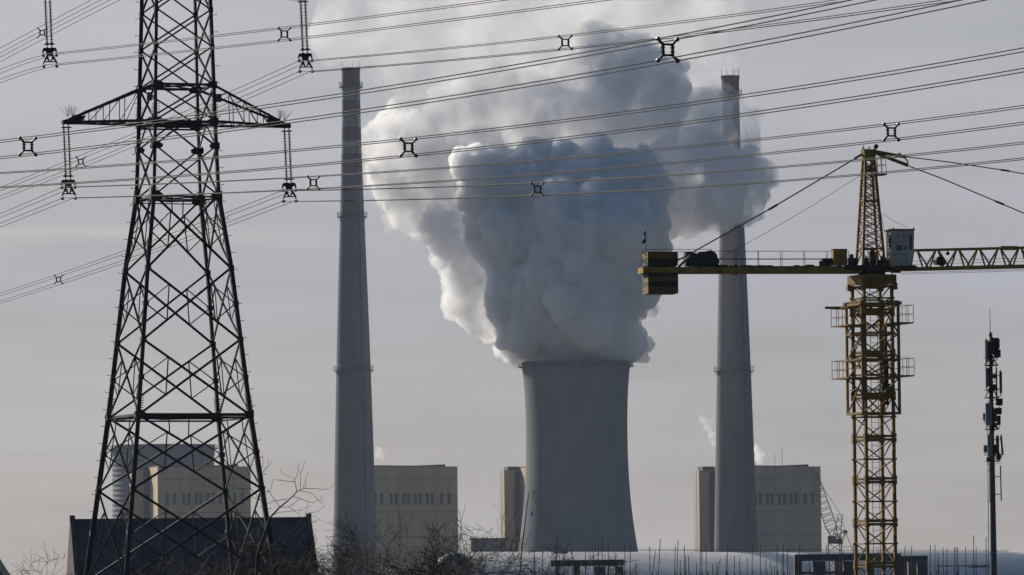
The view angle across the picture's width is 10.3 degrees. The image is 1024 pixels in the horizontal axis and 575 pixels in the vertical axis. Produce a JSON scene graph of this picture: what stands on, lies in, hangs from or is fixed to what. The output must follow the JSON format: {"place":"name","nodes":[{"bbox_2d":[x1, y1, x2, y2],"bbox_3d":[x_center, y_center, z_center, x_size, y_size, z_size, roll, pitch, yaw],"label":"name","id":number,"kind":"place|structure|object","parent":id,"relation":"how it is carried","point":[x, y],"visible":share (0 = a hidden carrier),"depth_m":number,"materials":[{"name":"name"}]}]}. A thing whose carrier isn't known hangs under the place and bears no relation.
{"place":"outdoors","nodes":[
{"label":"outdoors","id":0,"kind":"place"},
{"bbox_2d":[0,559,9,574],"bbox_3d":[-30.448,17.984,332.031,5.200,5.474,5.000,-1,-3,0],"label":"green roof shed","id":1,"kind":"structure","parent":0,"point":[3,570],"depth_m":332.57,"materials":[{"name":"green metal"}]},
{"bbox_2d":[107,444,217,518],"bbox_3d":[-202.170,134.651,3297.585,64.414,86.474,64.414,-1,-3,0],"label":"cooling tower","id":2,"kind":"structure","parent":0,"point":[120,490],"depth_m":3277.07,"materials":[{"name":"concrete"}]},
{"bbox_2d":[130,464,250,517],"bbox_3d":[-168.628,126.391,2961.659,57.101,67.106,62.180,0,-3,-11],"label":"boiler house","id":3,"kind":"structure","parent":0,"point":[180,491],"depth_m":2933.68,"materials":[{"name":"grey concrete"}]},
{"bbox_2d":[166,493,168,504],"bbox_3d":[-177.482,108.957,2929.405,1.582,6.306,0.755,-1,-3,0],"label":"window","id":4,"kind":"structure","parent":3,"relation":"in","point":[167,494],"depth_m":2929.61,"materials":[{"name":"grey glass"}]},
{"bbox_2d":[173,493,175,504],"bbox_3d":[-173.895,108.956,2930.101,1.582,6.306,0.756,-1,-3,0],"label":"window","id":5,"kind":"structure","parent":3,"relation":"in","point":[174,494],"depth_m":2930.33,"materials":[{"name":"grey glass"}]},
{"bbox_2d":[182,493,184,504],"bbox_3d":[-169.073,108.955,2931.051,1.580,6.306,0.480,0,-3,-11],"label":"window","id":6,"kind":"structure","parent":3,"relation":"in","point":[183,494],"depth_m":2931.04,"materials":[{"name":"grey glass"}]},
{"bbox_2d":[187,493,189,504],"bbox_3d":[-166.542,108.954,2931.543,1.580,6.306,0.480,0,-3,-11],"label":"window","id":7,"kind":"structure","parent":3,"relation":"in","point":[188,494],"depth_m":2931.04,"materials":[{"name":"grey glass"}]},
{"bbox_2d":[195,493,197,504],"bbox_3d":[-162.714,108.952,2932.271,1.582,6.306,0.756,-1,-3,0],"label":"window","id":8,"kind":"structure","parent":3,"relation":"in","point":[196,494],"depth_m":2932.48,"materials":[{"name":"grey glass"}]},
{"bbox_2d":[199,493,201,504],"bbox_3d":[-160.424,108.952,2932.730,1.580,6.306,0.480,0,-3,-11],"label":"window","id":9,"kind":"structure","parent":3,"relation":"in","point":[200,494],"depth_m":2932.48,"materials":[{"name":"grey glass"}]},
{"bbox_2d":[66,513,318,574],"bbox_3d":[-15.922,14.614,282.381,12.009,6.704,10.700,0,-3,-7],"label":"gabled house","id":10,"kind":"structure","parent":0,"point":[179,532],"depth_m":280.97,"materials":[{"name":"stone"}]},
{"bbox_2d":[374,464,457,574],"bbox_3d":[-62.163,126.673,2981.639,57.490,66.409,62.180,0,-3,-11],"label":"boiler house","id":11,"kind":"structure","parent":0,"point":[428,494],"depth_m":2952.92,"materials":[{"name":"grey concrete"}]},
{"bbox_2d":[380,493,382,504],"bbox_3d":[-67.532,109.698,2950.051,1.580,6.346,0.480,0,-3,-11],"label":"window","id":12,"kind":"structure","parent":11,"relation":"in","point":[381,494],"depth_m":2949.71,"materials":[{"name":"grey glass"}]},
{"bbox_2d":[390,493,392,504],"bbox_3d":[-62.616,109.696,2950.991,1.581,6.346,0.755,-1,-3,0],"label":"window","id":13,"kind":"structure","parent":11,"relation":"in","point":[391,494],"depth_m":2951.15,"materials":[{"name":"grey glass"}]},
{"bbox_2d":[395,493,397,504],"bbox_3d":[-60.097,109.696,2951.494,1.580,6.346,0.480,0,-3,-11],"label":"window","id":14,"kind":"structure","parent":11,"relation":"in","point":[396,494],"depth_m":2951.15,"materials":[{"name":"grey glass"}]},
{"bbox_2d":[402,493,404,504],"bbox_3d":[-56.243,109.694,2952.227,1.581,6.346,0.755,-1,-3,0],"label":"window","id":15,"kind":"structure","parent":11,"relation":"in","point":[403,494],"depth_m":2951.87,"materials":[{"name":"grey glass"}]},
{"bbox_2d":[407,493,409,504],"bbox_3d":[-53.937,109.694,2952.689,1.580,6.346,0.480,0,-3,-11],"label":"window","id":16,"kind":"structure","parent":11,"relation":"in","point":[408,494],"depth_m":2952.59,"materials":[{"name":"grey glass"}]},
{"bbox_2d":[414,493,416,504],"bbox_3d":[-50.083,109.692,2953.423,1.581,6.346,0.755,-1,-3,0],"label":"window","id":17,"kind":"structure","parent":11,"relation":"in","point":[415,494],"depth_m":2953.31,"materials":[{"name":"grey glass"}]},
{"bbox_2d":[419,493,421,504],"bbox_3d":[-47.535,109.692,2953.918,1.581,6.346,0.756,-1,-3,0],"label":"window","id":18,"kind":"structure","parent":11,"relation":"in","point":[420,494],"depth_m":2954.03,"materials":[{"name":"grey glass"}]},
{"bbox_2d":[426,493,428,504],"bbox_3d":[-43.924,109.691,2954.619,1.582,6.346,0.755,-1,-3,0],"label":"window","id":19,"kind":"structure","parent":11,"relation":"in","point":[427,494],"depth_m":2954.75,"materials":[{"name":"grey glass"}]},
{"bbox_2d":[431,493,433,503],"bbox_3d":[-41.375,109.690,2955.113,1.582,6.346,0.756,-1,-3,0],"label":"window","id":20,"kind":"structure","parent":11,"relation":"in","point":[432,494],"depth_m":2954.75,"materials":[{"name":"grey glass"}]},
{"bbox_2d":[440,493,442,504],"bbox_3d":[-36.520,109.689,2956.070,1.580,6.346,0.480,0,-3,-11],"label":"window","id":21,"kind":"structure","parent":11,"relation":"in","point":[441,494],"depth_m":2956.20,"materials":[{"name":"grey glass"}]},
{"bbox_2d":[448,492,450,504],"bbox_3d":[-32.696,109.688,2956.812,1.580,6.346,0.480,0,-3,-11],"label":"window","id":22,"kind":"structure","parent":11,"relation":"in","point":[449,494],"depth_m":2956.92,"materials":[{"name":"grey glass"}]},
{"bbox_2d":[470,538,506,551],"bbox_3d":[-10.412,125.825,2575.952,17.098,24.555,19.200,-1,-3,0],"label":"plant shed","id":23,"kind":"structure","parent":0,"point":[493,541],"depth_m":2567.41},
{"bbox_2d":[0,0,985,158],"bbox_3d":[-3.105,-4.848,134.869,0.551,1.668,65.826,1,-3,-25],"label":"conductor bundle","id":24,"kind":"object","parent":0,"point":[659,59],"visible":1,"depth_m":128.47,"materials":[{"name":"metal"}]},
{"bbox_2d":[0,47,1023,187],"bbox_3d":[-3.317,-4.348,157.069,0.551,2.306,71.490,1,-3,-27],"label":"conductor bundle","id":25,"kind":"object","parent":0,"point":[401,155],"visible":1,"depth_m":149.04,"materials":[{"name":"metal"}]},
{"bbox_2d":[0,0,1023,574],"label":"sky","id":26,"kind":"structure","parent":0,"point":[462,293],"materials":[{"name":"grey"}]},
{"bbox_2d":[499,466,525,551],"bbox_3d":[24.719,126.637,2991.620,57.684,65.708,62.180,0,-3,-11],"label":"boiler house","id":27,"kind":"structure","parent":0,"point":[511,487],"depth_m":2989.66,"materials":[{"name":"beige concrete"}]},
{"bbox_2d":[693,464,821,551],"bbox_3d":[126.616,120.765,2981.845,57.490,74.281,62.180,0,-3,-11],"label":"boiler house","id":28,"kind":"structure","parent":0,"point":[788,512],"depth_m":2954.96,"materials":[{"name":"concrete"}]},
{"bbox_2d":[759,493,761,504],"bbox_3d":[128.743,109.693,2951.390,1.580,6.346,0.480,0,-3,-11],"label":"window","id":29,"kind":"structure","parent":28,"relation":"in","point":[760,497],"depth_m":2951.15,"materials":[{"name":"grey glass"}]},
{"bbox_2d":[766,493,768,504],"bbox_3d":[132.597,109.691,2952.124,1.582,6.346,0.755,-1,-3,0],"label":"window","id":30,"kind":"structure","parent":28,"relation":"in","point":[767,497],"depth_m":2951.87,"materials":[{"name":"grey glass"}]},
{"bbox_2d":[770,493,773,504],"bbox_3d":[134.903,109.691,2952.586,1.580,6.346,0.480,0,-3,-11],"label":"window","id":31,"kind":"structure","parent":28,"relation":"in","point":[771,497],"depth_m":2952.59,"materials":[{"name":"grey glass"}]},
{"bbox_2d":[778,493,780,504],"bbox_3d":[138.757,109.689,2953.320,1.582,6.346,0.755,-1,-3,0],"label":"window","id":32,"kind":"structure","parent":28,"relation":"in","point":[779,494],"depth_m":2953.31,"materials":[{"name":"grey glass"}]},
{"bbox_2d":[783,493,785,504],"bbox_3d":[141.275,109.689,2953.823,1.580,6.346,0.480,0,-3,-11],"label":"window","id":33,"kind":"structure","parent":28,"relation":"in","point":[784,494],"depth_m":2954.03,"materials":[{"name":"grey glass"}]},
{"bbox_2d":[789,493,792,504],"bbox_3d":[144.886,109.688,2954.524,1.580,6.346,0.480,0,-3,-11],"label":"window","id":34,"kind":"structure","parent":28,"relation":"in","point":[790,494],"depth_m":2954.03,"materials":[{"name":"grey glass"}]},
{"bbox_2d":[794,493,797,504],"bbox_3d":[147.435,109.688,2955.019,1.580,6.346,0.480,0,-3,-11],"label":"window","id":35,"kind":"structure","parent":28,"relation":"in","point":[795,494],"depth_m":2954.75,"materials":[{"name":"grey glass"}]},
{"bbox_2d":[804,492,806,503],"bbox_3d":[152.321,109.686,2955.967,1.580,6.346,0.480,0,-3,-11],"label":"window","id":36,"kind":"structure","parent":28,"relation":"in","point":[805,494],"depth_m":2956.20,"materials":[{"name":"grey glass"}]},
{"bbox_2d":[811,493,813,503],"bbox_3d":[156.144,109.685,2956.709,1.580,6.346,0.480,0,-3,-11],"label":"window","id":37,"kind":"structure","parent":28,"relation":"in","point":[812,497],"depth_m":2956.56,"materials":[{"name":"grey glass"}]},
{"label":"ground","id":38,"kind":"structure","parent":0,"visible":0},
{"bbox_2d":[9,540,75,574],"bbox_3d":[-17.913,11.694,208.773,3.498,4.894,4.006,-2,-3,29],"label":"bare tree","id":39,"kind":"object","parent":38,"relation":"on","point":[26,570],"visible":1,"depth_m":209.51,"materials":[{"name":"brown plant"}]},
{"bbox_2d":[94,545,262,574],"bbox_3d":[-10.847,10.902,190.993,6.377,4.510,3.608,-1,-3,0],"label":"bare tree","id":40,"kind":"object","parent":38,"relation":"on","point":[156,571],"visible":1,"depth_m":190.55,"materials":[{"name":"brown plant"}]},
{"bbox_2d":[139,549,219,574],"bbox_3d":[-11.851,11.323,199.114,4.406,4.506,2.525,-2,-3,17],"label":"bare tree","id":41,"kind":"object","parent":38,"relation":"on","point":[172,563],"visible":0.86,"depth_m":198.53,"materials":[{"name":"brown plant"}]},
{"bbox_2d":[59,0,304,574],"bbox_3d":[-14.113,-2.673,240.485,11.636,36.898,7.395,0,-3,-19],"label":"lattice pylon","id":42,"kind":"object","parent":38,"relation":"on","point":[196,125],"visible":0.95,"depth_m":239.99,"materials":[{"name":"metal"}]},
{"bbox_2d":[42,0,57,67],"bbox_3d":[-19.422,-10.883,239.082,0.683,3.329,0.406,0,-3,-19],"label":"insulator string","id":43,"kind":"object","parent":42,"relation":"hanging from","point":[49,50],"visible":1,"depth_m":239.03,"materials":[{"name":"brown ceramic"}]},
{"bbox_2d":[0,0,118,61],"bbox_3d":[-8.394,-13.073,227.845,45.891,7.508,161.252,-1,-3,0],"label":"conductor bundle","id":44,"kind":"object","parent":43,"relation":"hanging from","point":[39,32],"visible":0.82,"depth_m":283.08,"materials":[{"name":"metal"}]},
{"bbox_2d":[0,0,608,82],"bbox_3d":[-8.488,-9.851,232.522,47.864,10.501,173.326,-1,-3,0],"label":"conductor bundle","id":45,"kind":"object","parent":43,"relation":"hanging from","point":[282,36],"visible":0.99,"depth_m":209.20,"materials":[{"name":"metal"}]},
{"bbox_2d":[60,124,76,199],"bbox_3d":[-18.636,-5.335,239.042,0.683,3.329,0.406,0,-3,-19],"label":"insulator string","id":46,"kind":"object","parent":42,"relation":"hanging from","point":[65,181],"visible":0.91,"depth_m":239.00,"materials":[{"name":"brown ceramic"}]},
{"bbox_2d":[0,105,1023,226],"bbox_3d":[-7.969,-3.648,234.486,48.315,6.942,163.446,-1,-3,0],"label":"conductor bundle","id":47,"kind":"object","parent":46,"relation":"hanging from","point":[883,139],"visible":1,"depth_m":186.70,"materials":[{"name":"metal"}]},
{"bbox_2d":[281,128,297,202],"bbox_3d":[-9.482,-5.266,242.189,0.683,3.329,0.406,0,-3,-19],"label":"insulator string","id":48,"kind":"object","parent":42,"relation":"hanging from","point":[287,185],"visible":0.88,"depth_m":242.15,"materials":[{"name":"brown ceramic"}]},
{"bbox_2d":[0,141,1023,303],"bbox_3d":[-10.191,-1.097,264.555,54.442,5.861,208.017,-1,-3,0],"label":"conductor bundle","id":49,"kind":"object","parent":48,"relation":"hanging from","point":[534,190],"visible":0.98,"depth_m":201.29,"materials":[{"name":"metal"}]},
{"bbox_2d":[297,0,313,72],"bbox_3d":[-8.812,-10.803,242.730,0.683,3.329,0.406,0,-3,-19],"label":"insulator string","id":50,"kind":"object","parent":42,"relation":"hanging from","point":[305,56],"visible":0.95,"depth_m":242.69,"materials":[{"name":"brown ceramic"}]},
{"bbox_2d":[0,0,954,198],"bbox_3d":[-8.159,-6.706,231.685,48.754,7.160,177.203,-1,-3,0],"label":"conductor bundle","id":51,"kind":"object","parent":50,"relation":"hanging from","point":[559,48],"visible":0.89,"depth_m":203.74,"materials":[{"name":"metal"}]},
{"bbox_2d":[146,536,232,574],"bbox_3d":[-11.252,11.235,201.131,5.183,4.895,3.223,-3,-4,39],"label":"bare tree","id":52,"kind":"object","parent":38,"relation":"on","point":[193,563],"visible":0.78,"depth_m":201.82,"materials":[{"name":"brown plant"}]},
{"bbox_2d":[141,517,306,574],"bbox_3d":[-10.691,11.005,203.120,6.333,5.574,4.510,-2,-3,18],"label":"bare tree","id":53,"kind":"object","parent":38,"relation":"on","point":[221,571],"visible":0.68,"depth_m":203.86,"materials":[{"name":"brown plant"}]},
{"bbox_2d":[189,527,280,574],"bbox_3d":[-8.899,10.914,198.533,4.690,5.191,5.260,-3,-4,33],"label":"bare tree","id":54,"kind":"object","parent":38,"relation":"on","point":[238,556],"visible":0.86,"depth_m":198.85,"materials":[{"name":"brown plant"}]},
{"bbox_2d":[198,543,336,574],"bbox_3d":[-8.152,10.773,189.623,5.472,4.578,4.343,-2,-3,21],"label":"bare tree","id":55,"kind":"object","parent":38,"relation":"on","point":[287,561],"visible":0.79,"depth_m":190.90,"materials":[{"name":"brown plant"}]},
{"bbox_2d":[250,533,310,574],"bbox_3d":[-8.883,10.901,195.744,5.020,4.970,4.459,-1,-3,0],"label":"bare tree","id":56,"kind":"object","parent":38,"relation":"on","point":[275,562],"visible":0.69,"depth_m":195.21,"materials":[{"name":"brown plant"}]},
{"bbox_2d":[230,455,343,574],"bbox_3d":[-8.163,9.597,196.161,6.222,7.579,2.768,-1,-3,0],"label":"bare tree","id":57,"kind":"object","parent":38,"relation":"on","point":[259,546],"visible":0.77,"depth_m":195.37,"materials":[{"name":"brown plant"}]},
{"bbox_2d":[242,541,333,574],"bbox_3d":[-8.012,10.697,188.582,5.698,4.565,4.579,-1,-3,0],"label":"bare tree","id":58,"kind":"object","parent":38,"relation":"on","point":[293,564],"visible":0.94,"depth_m":188.04,"materials":[{"name":"brown plant"}]},
{"bbox_2d":[234,541,361,574],"bbox_3d":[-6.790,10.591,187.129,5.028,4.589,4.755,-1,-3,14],"label":"bare tree","id":59,"kind":"object","parent":38,"relation":"on","point":[270,568],"visible":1,"depth_m":187.28,"materials":[{"name":"brown plant"}]},
{"bbox_2d":[243,537,393,574],"bbox_3d":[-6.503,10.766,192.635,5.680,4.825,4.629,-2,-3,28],"label":"bare tree","id":60,"kind":"object","parent":38,"relation":"on","point":[334,566],"visible":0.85,"depth_m":191.82,"materials":[{"name":"brown plant"}]},
{"bbox_2d":[243,518,412,574],"bbox_3d":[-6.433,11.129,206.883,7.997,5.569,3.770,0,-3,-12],"label":"bare tree","id":61,"kind":"object","parent":38,"relation":"on","point":[299,546],"visible":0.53,"depth_m":206.20,"materials":[{"name":"brown plant"}]},
{"bbox_2d":[296,535,395,574],"bbox_3d":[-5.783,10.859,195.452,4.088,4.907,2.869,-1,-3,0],"label":"bare tree","id":62,"kind":"object","parent":38,"relation":"on","point":[354,561],"visible":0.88,"depth_m":195.46,"materials":[{"name":"brown plant"}]},
{"bbox_2d":[283,509,408,574],"bbox_3d":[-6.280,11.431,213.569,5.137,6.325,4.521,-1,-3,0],"label":"bare tree","id":63,"kind":"object","parent":38,"relation":"on","point":[335,564],"visible":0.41,"depth_m":214.07,"materials":[{"name":"brown plant"}]},
{"bbox_2d":[333,60,377,574],"bbox_3d":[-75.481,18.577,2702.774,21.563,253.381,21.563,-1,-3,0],"label":"chimney","id":64,"kind":"object","parent":38,"relation":"on","point":[354,486],"visible":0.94,"depth_m":2695.75,"materials":[{"name":"concrete"}]},
{"bbox_2d":[304,511,488,574],"bbox_3d":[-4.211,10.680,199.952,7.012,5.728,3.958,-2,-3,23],"label":"bare tree","id":65,"kind":"object","parent":38,"relation":"on","point":[334,546],"visible":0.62,"depth_m":201.00,"materials":[{"name":"brown plant"}]},
{"bbox_2d":[364,549,468,574],"bbox_3d":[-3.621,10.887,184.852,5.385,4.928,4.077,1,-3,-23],"label":"bare tree","id":66,"kind":"object","parent":38,"relation":"on","point":[399,573],"visible":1,"depth_m":184.51,"materials":[{"name":"brown plant"}]},
{"bbox_2d":[394,529,454,574],"bbox_3d":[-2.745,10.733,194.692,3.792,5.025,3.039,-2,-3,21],"label":"bare tree","id":67,"kind":"object","parent":38,"relation":"on","point":[419,571],"visible":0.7,"depth_m":194.53,"materials":[{"name":"brown plant"}]},
{"bbox_2d":[362,541,492,574],"bbox_3d":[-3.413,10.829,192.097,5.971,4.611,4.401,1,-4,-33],"label":"bare tree","id":68,"kind":"object","parent":38,"relation":"on","point":[438,563],"visible":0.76,"depth_m":193.22,"materials":[{"name":"brown plant"}]},
{"bbox_2d":[333,542,523,574],"bbox_3d":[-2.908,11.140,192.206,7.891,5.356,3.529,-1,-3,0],"label":"bare tree","id":69,"kind":"object","parent":38,"relation":"on","point":[404,572],"visible":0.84,"depth_m":191.74,"materials":[{"name":"brown plant"}]},
{"bbox_2d":[341,508,528,574],"bbox_3d":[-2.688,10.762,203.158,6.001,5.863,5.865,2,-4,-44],"label":"bare tree","id":70,"kind":"object","parent":38,"relation":"on","point":[438,552],"visible":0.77,"depth_m":202.88,"materials":[{"name":"brown plant"}]},
{"bbox_2d":[393,536,502,574],"bbox_3d":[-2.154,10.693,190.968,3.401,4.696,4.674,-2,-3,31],"label":"bare tree","id":71,"kind":"object","parent":38,"relation":"on","point":[461,563],"visible":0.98,"depth_m":190.89,"materials":[{"name":"brown plant"}]},
{"bbox_2d":[437,552,471,574],"bbox_3d":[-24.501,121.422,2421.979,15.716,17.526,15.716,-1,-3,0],"label":"domed tank","id":72,"kind":"object","parent":38,"relation":"on","point":[458,553],"visible":0.27,"depth_m":2417.16,"materials":[{"name":"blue paint"}]},
{"bbox_2d":[389,507,528,574],"bbox_3d":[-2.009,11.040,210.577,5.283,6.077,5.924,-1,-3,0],"label":"bare tree","id":73,"kind":"object","parent":38,"relation":"on","point":[482,545],"visible":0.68,"depth_m":210.14,"materials":[{"name":"brown plant"}]},
{"bbox_2d":[415,503,561,574],"bbox_3d":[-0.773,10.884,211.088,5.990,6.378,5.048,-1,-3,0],"label":"bare tree","id":74,"kind":"object","parent":38,"relation":"on","point":[487,539],"visible":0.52,"depth_m":211.03,"materials":[{"name":"brown plant"}]},
{"bbox_2d":[431,529,574,574],"bbox_3d":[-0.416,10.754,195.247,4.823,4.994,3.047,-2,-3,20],"label":"bare tree","id":75,"kind":"object","parent":38,"relation":"on","point":[535,561],"visible":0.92,"depth_m":195.43,"materials":[{"name":"brown plant"}]},
{"bbox_2d":[519,492,528,574],"bbox_3d":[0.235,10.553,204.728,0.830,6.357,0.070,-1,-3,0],"label":"leaning pole","id":76,"kind":"object","parent":38,"relation":"on","point":[523,535],"visible":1,"depth_m":204.79,"materials":[{"name":"grey metal"}]},
{"bbox_2d":[509,544,561,574],"bbox_3d":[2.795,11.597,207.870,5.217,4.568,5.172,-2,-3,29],"label":"bare tree","id":77,"kind":"object","parent":38,"relation":"on","point":[542,552],"visible":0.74,"depth_m":207.31,"materials":[{"name":"brown plant"}]},
{"bbox_2d":[531,489,573,568],"bbox_3d":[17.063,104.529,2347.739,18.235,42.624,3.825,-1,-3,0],"label":"luffing crane","id":78,"kind":"object","parent":38,"relation":"on","point":[559,548],"visible":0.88,"depth_m":2346.89,"materials":[{"name":"blue paint"}]},
{"bbox_2d":[556,530,556,571],"bbox_3d":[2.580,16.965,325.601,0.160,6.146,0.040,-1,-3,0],"label":"reinforcing rod","id":79,"kind":"object","parent":38,"relation":"on","point":[556,549],"visible":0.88,"depth_m":325.69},
{"bbox_2d":[490,541,633,574],"bbox_3d":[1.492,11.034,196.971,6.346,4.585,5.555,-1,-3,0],"label":"bare tree","id":80,"kind":"object","parent":38,"relation":"on","point":[570,562],"visible":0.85,"depth_m":198.49,"materials":[{"name":"brown plant"}]},
{"bbox_2d":[518,360,637,551],"bbox_3d":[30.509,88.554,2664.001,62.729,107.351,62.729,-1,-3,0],"label":"cooling tower","id":81,"kind":"structure","parent":38,"relation":"on","point":[577,472],"depth_m":2643.32,"materials":[{"name":"concrete"}]},
{"bbox_2d":[527,550,638,574],"bbox_3d":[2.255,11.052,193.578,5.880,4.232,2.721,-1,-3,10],"label":"bare tree","id":82,"kind":"object","parent":38,"relation":"on","point":[616,566],"visible":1,"depth_m":193.83,"materials":[{"name":"brown plant"}]},
{"bbox_2d":[551,560,623,574],"bbox_3d":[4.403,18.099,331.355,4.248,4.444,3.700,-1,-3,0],"label":"concrete frame","id":83,"kind":"object","parent":38,"relation":"on","point":[576,566],"visible":0.77,"depth_m":329.62,"materials":[{"name":"grey concrete"}]},
{"bbox_2d":[598,541,599,574],"bbox_3d":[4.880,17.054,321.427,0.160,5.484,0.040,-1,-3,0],"label":"reinforcing rod","id":84,"kind":"object","parent":38,"relation":"on","point":[598,558],"visible":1,"depth_m":321.50,"materials":[{"name":"metal"}]},
{"bbox_2d":[602,538,603,574],"bbox_3d":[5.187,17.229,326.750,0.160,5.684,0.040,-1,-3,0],"label":"reinforcing rod","id":85,"kind":"object","parent":38,"relation":"on","point":[602,554],"visible":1,"depth_m":326.83,"materials":[{"name":"metal"}]},
{"bbox_2d":[649,546,651,574],"bbox_3d":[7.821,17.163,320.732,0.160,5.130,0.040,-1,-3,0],"label":"reinforcing rod","id":86,"kind":"object","parent":38,"relation":"on","point":[649,562],"visible":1,"depth_m":320.80,"materials":[{"name":"metal"}]},
{"bbox_2d":[656,539,660,574],"bbox_3d":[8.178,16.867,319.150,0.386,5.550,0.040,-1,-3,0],"label":"reinforcing rod","id":87,"kind":"object","parent":38,"relation":"on","point":[659,560],"visible":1,"depth_m":319.22,"materials":[{"name":"metal"}]},
{"bbox_2d":[727,544,727,574],"bbox_3d":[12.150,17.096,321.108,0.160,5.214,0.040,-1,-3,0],"label":"reinforcing rod","id":88,"kind":"object","parent":38,"relation":"on","point":[727,559],"visible":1,"depth_m":321.18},
{"bbox_2d":[714,68,757,551],"bbox_3d":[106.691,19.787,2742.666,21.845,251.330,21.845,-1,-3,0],"label":"chimney","id":89,"kind":"object","parent":38,"relation":"on","point":[735,524],"visible":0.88,"depth_m":2735.28,"materials":[{"name":"concrete"}]},
{"bbox_2d":[469,549,1023,574],"bbox_3d":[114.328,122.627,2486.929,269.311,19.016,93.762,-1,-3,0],"label":"vaulted store","id":90,"kind":"structure","parent":38,"relation":"on","point":[1010,563],"depth_m":2463.05,"materials":[{"name":"metal"}]},
{"bbox_2d":[760,545,760,574],"bbox_3d":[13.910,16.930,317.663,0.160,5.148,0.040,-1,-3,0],"label":"reinforcing rod","id":91,"kind":"object","parent":38,"relation":"on","point":[760,559],"visible":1,"depth_m":317.73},
{"bbox_2d":[783,545,783,574],"bbox_3d":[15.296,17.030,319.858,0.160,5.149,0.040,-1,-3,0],"label":"reinforcing rod","id":92,"kind":"object","parent":38,"relation":"on","point":[783,559],"visible":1,"depth_m":319.93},
{"bbox_2d":[787,549,789,574],"bbox_3d":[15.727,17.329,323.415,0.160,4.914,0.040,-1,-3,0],"label":"reinforcing rod","id":93,"kind":"object","parent":38,"relation":"on","point":[787,563],"visible":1,"depth_m":323.48,"materials":[{"name":"grey metal"}]},
{"bbox_2d":[799,546,800,574],"bbox_3d":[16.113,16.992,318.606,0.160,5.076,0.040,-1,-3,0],"label":"reinforcing rod","id":94,"kind":"object","parent":38,"relation":"on","point":[799,561],"visible":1,"depth_m":318.67,"materials":[{"name":"metal"}]},
{"bbox_2d":[826,546,828,574],"bbox_3d":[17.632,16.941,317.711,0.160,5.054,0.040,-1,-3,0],"label":"reinforcing rod","id":95,"kind":"object","parent":38,"relation":"on","point":[826,561],"visible":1,"depth_m":317.77,"materials":[{"name":"grey metal"}]},
{"bbox_2d":[638,144,1023,574],"bbox_3d":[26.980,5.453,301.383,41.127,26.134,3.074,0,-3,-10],"label":"tower crane","id":96,"kind":"object","parent":38,"relation":"on","point":[659,271],"visible":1,"depth_m":299.66,"materials":[{"name":"yellow paint"}]},
{"bbox_2d":[810,468,852,566],"bbox_3d":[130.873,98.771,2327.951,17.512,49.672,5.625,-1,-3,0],"label":"luffing crane","id":97,"kind":"object","parent":38,"relation":"on","point":[832,539],"visible":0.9,"depth_m":2326.76,"materials":[{"name":"grey paint"}]},
{"bbox_2d":[839,536,839,574],"bbox_3d":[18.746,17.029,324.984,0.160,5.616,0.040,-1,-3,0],"label":"reinforcing rod","id":98,"kind":"object","parent":38,"relation":"on","point":[839,555],"visible":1,"depth_m":325.05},
{"bbox_2d":[794,553,927,574],"bbox_3d":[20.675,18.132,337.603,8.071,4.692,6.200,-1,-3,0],"label":"concrete frame","id":99,"kind":"object","parent":38,"relation":"on","point":[819,565],"visible":0.65,"depth_m":334.70,"materials":[{"name":"grey concrete"}]},
{"bbox_2d":[911,547,912,574],"bbox_3d":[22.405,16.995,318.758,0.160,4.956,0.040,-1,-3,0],"label":"reinforcing rod","id":100,"kind":"object","parent":38,"relation":"on","point":[911,562],"visible":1,"depth_m":318.82,"materials":[{"name":"grey metal"}]},
{"bbox_2d":[930,545,930,574],"bbox_3d":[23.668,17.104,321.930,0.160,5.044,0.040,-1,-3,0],"label":"reinforcing rod","id":101,"kind":"object","parent":38,"relation":"on","point":[930,559],"visible":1,"depth_m":322.00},
{"bbox_2d":[954,547,956,574],"bbox_3d":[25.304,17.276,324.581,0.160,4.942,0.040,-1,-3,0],"label":"reinforcing rod","id":102,"kind":"object","parent":38,"relation":"on","point":[954,562],"visible":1,"depth_m":324.64,"materials":[{"name":"grey metal"}]},
{"bbox_2d":[965,546,967,574],"bbox_3d":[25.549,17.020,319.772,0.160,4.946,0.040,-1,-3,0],"label":"reinforcing rod","id":103,"kind":"object","parent":38,"relation":"on","point":[965,560],"visible":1,"depth_m":319.84,"materials":[{"name":"grey metal"}]},
{"bbox_2d":[948,565,987,574],"bbox_3d":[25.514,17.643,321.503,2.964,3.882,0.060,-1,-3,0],"label":"scaffold bar","id":104,"kind":"object","parent":38,"relation":"on","point":[979,566],"visible":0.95,"depth_m":321.58,"materials":[{"name":"metal"}]},
{"bbox_2d":[973,535,973,574],"bbox_3d":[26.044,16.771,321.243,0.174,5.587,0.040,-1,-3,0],"label":"reinforcing rod","id":105,"kind":"object","parent":38,"relation":"on","point":[973,554],"visible":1,"depth_m":321.31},
{"bbox_2d":[983,325,1003,574],"bbox_3d":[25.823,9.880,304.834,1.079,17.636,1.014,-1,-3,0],"label":"phone mast","id":106,"kind":"object","parent":38,"relation":"on","point":[990,416],"visible":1,"depth_m":304.73,"materials":[{"name":"metal"}]}
]}

